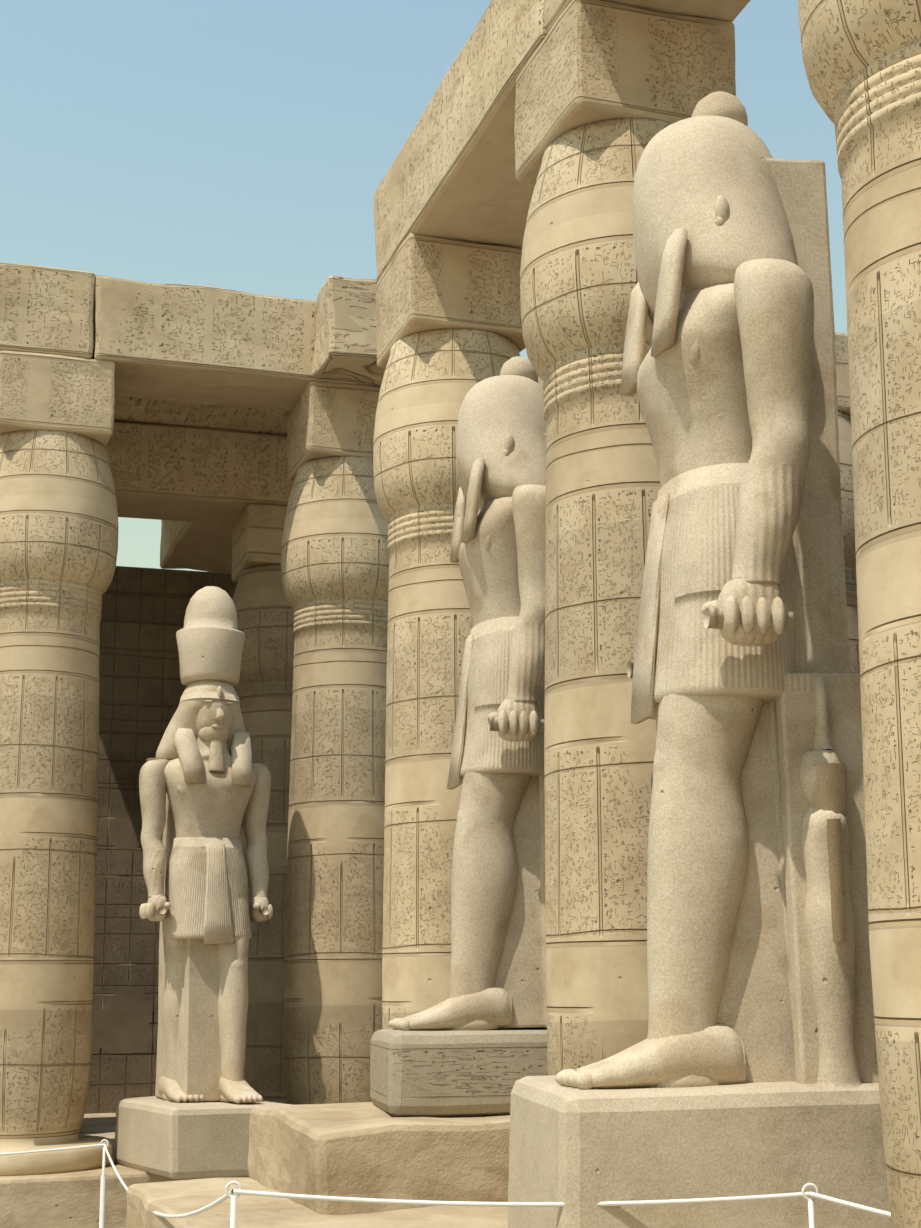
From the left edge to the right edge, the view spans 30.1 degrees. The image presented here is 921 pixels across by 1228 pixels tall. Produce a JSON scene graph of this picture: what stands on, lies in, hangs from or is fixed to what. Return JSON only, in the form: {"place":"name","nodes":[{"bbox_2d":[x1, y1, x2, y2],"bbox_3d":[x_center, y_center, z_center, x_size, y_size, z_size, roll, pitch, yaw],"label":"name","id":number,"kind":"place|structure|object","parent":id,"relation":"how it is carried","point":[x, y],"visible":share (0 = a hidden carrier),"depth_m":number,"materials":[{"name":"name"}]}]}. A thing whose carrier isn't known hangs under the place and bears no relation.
{"place":"outdoors","nodes":[
{"label":"outdoors","id":0,"kind":"place"},
{"bbox_2d":[99,1139,108,1227],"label":"rope post","id":1,"kind":"object","parent":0,"point":[102,1200],"visible":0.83,"depth_m":14.63,"materials":[{"name":"white metal"}]},
{"bbox_2d":[0,1144,102,1155],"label":"rope","id":2,"kind":"object","parent":1,"relation":"attached to","point":[48,1150],"visible":0.94,"depth_m":14.65,"materials":[{"name":"white fabric"}]},
{"bbox_2d":[0,1113,248,1227],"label":"ground","id":3,"kind":"structure","parent":0,"point":[65,1200],"depth_m":15.06,"materials":[{"name":"stone"}]},
{"bbox_2d":[0,350,118,1175],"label":"column","id":4,"kind":"structure","parent":3,"relation":"on","point":[59,527],"depth_m":16.36,"materials":[{"name":"stone"}]},
{"bbox_2d":[0,262,95,358],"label":"architrave","id":5,"kind":"object","parent":4,"relation":"on","point":[46,310],"visible":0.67,"depth_m":17.13,"materials":[{"name":"stone"}]},
{"bbox_2d":[114,586,291,1178],"bbox_3d":[-2.390,2.404,16.253,1.315,5.508,1.775,6,-14,-27],"label":"statue","id":6,"kind":"object","parent":3,"relation":"on","point":[204,786],"visible":1,"depth_m":16.01,"materials":[{"name":"stone"}]},
{"bbox_2d":[225,1181,241,1227],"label":"rope post","id":7,"kind":"object","parent":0,"point":[233,1213],"visible":1,"depth_m":7.67,"materials":[{"name":"white metal"}]},
{"bbox_2d":[103,1144,232,1217],"bbox_3d":[-2.043,3.643,11.197,1.871,0.578,7.356,0,-12,-2],"label":"rope","id":8,"kind":"object","parent":7,"relation":"attached to","point":[211,1205],"visible":0.77,"depth_m":9.34,"materials":[{"name":"white fabric"}]},
{"bbox_2d":[231,504,293,1103],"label":"column","id":9,"kind":"structure","parent":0,"point":[264,686],"depth_m":20.42,"materials":[{"name":"stone"}]},
{"bbox_2d":[160,520,231,572],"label":"stone beam","id":10,"kind":"structure","parent":9,"relation":"on","point":[207,547],"depth_m":23.16,"materials":[{"name":"stone"}]},
{"bbox_2d":[106,421,293,524],"bbox_3d":[-3.472,-1.736,21.229,3.680,0.959,1.189,3,-13,-18],"label":"architrave","id":11,"kind":"object","parent":9,"relation":"on","point":[192,474],"visible":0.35,"depth_m":20.79,"materials":[{"name":"stone"}]},
{"bbox_2d":[114,376,543,435],"bbox_3d":[-1.765,-2.526,20.801,8.352,0.423,3.317,3,-13,-18],"label":"aisle roof slab","id":12,"kind":"object","parent":11,"relation":"on","point":[164,412],"visible":0.02,"depth_m":20.47,"materials":[{"name":"stone"}]},
{"bbox_2d":[281,381,388,1104],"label":"column","id":13,"kind":"structure","parent":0,"point":[335,566],"depth_m":17.26,"materials":[{"name":"stone"}]},
{"bbox_2d":[91,275,380,410],"bbox_3d":[-2.276,-2.813,18.307,3.383,0.943,1.194,3,-13,-18],"label":"architrave","id":14,"kind":"object","parent":13,"relation":"on","point":[199,344],"visible":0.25,"depth_m":17.69,"materials":[{"name":"stone"}]},
{"bbox_2d":[312,275,385,384],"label":"stone beam","id":15,"kind":"structure","parent":14,"relation":"attached to","point":[345,342],"depth_m":17.33,"materials":[{"name":"stone"}]},
{"bbox_2d":[0,0,846,571],"label":"sky","id":16,"kind":"structure","parent":0,"point":[247,146],"materials":[{"name":"blue"}]},
{"bbox_2d":[801,1183,818,1227],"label":"rope post","id":17,"kind":"object","parent":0,"point":[811,1211],"visible":0.94,"depth_m":7.41,"materials":[{"name":"white metal"}]},
{"bbox_2d":[233,1189,809,1206],"bbox_3d":[0.249,2.581,7.550,2.533,0.069,0.372,0,-12,-2],"label":"rope","id":18,"kind":"object","parent":17,"relation":"attached to","point":[522,1204],"visible":0.96,"depth_m":7.54,"materials":[{"name":"white fabric"}]},
{"bbox_2d":[835,332,859,672],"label":"column","id":19,"kind":"structure","parent":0,"point":[844,421],"depth_m":15.05,"materials":[{"name":"stone"}]},
{"bbox_2d":[798,0,920,1227],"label":"column","id":20,"kind":"structure","parent":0,"point":[862,62],"depth_m":7.01,"materials":[{"name":"stone"}]},
{"bbox_2d":[544,0,749,34],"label":"architrave beam","id":21,"kind":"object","parent":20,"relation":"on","point":[726,10],"visible":0.33,"depth_m":11.08,"materials":[{"name":"stone"}]},
{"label":"pavement","id":22,"kind":"structure","parent":0,"visible":0},
{"bbox_2d":[126,1177,507,1227],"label":"block","id":23,"kind":"structure","parent":22,"relation":"on","point":[145,1201],"depth_m":10.29,"materials":[{"name":"stone"}]},
{"bbox_2d":[248,1102,509,1214],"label":"block","id":24,"kind":"structure","parent":22,"relation":"on","point":[363,1150],"depth_m":10.53,"materials":[{"name":"stone"}]},
{"bbox_2d":[370,356,547,1116],"bbox_3d":[0.283,0.738,12.359,1.764,5.497,1.646,2,-12,-10],"label":"statue","id":25,"kind":"object","parent":24,"relation":"on","point":[474,1043],"visible":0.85,"depth_m":11.81,"materials":[{"name":"stone"}]},
{"bbox_2d":[373,233,525,1028],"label":"column","id":26,"kind":"structure","parent":22,"relation":"on","point":[449,334],"depth_m":14.01,"materials":[{"name":"stone"}]},
{"bbox_2d":[373,0,546,282],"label":"architrave","id":27,"kind":"object","parent":26,"relation":"on","point":[450,174],"visible":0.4,"depth_m":13.50,"materials":[{"name":"stone"}]},
{"bbox_2d":[514,0,735,1075],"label":"column","id":28,"kind":"structure","parent":22,"relation":"on","point":[606,92],"depth_m":10.50,"materials":[{"name":"stone"}]},
{"label":"ground","id":29,"kind":"structure","parent":0,"visible":0},
{"bbox_2d":[85,566,237,1113],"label":"wall","id":30,"kind":"structure","parent":29,"relation":"on","point":[142,688],"depth_m":23.34,"materials":[{"name":"stone"}]},
{"bbox_2d":[508,91,892,1227],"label":"statue","id":31,"kind":"object","parent":29,"relation":"on","point":[748,1067],"visible":1,"depth_m":8.22,"materials":[{"name":"stone"}]},
{"bbox_3d":[3.564,2.061,3.688,0.200,0.801,0.200,0,-12,-2],"label":"rope post","id":32,"kind":"object","parent":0,"visible":0},
{"bbox_2d":[809,1192,890,1217],"bbox_3d":[2.540,2.154,5.583,0.022,0.099,4.268,6,-14,-28],"label":"rope","id":33,"kind":"object","parent":32,"relation":"attached to","point":[851,1204],"visible":0.75,"depth_m":7.18,"materials":[{"name":"white fabric"}]}
]}

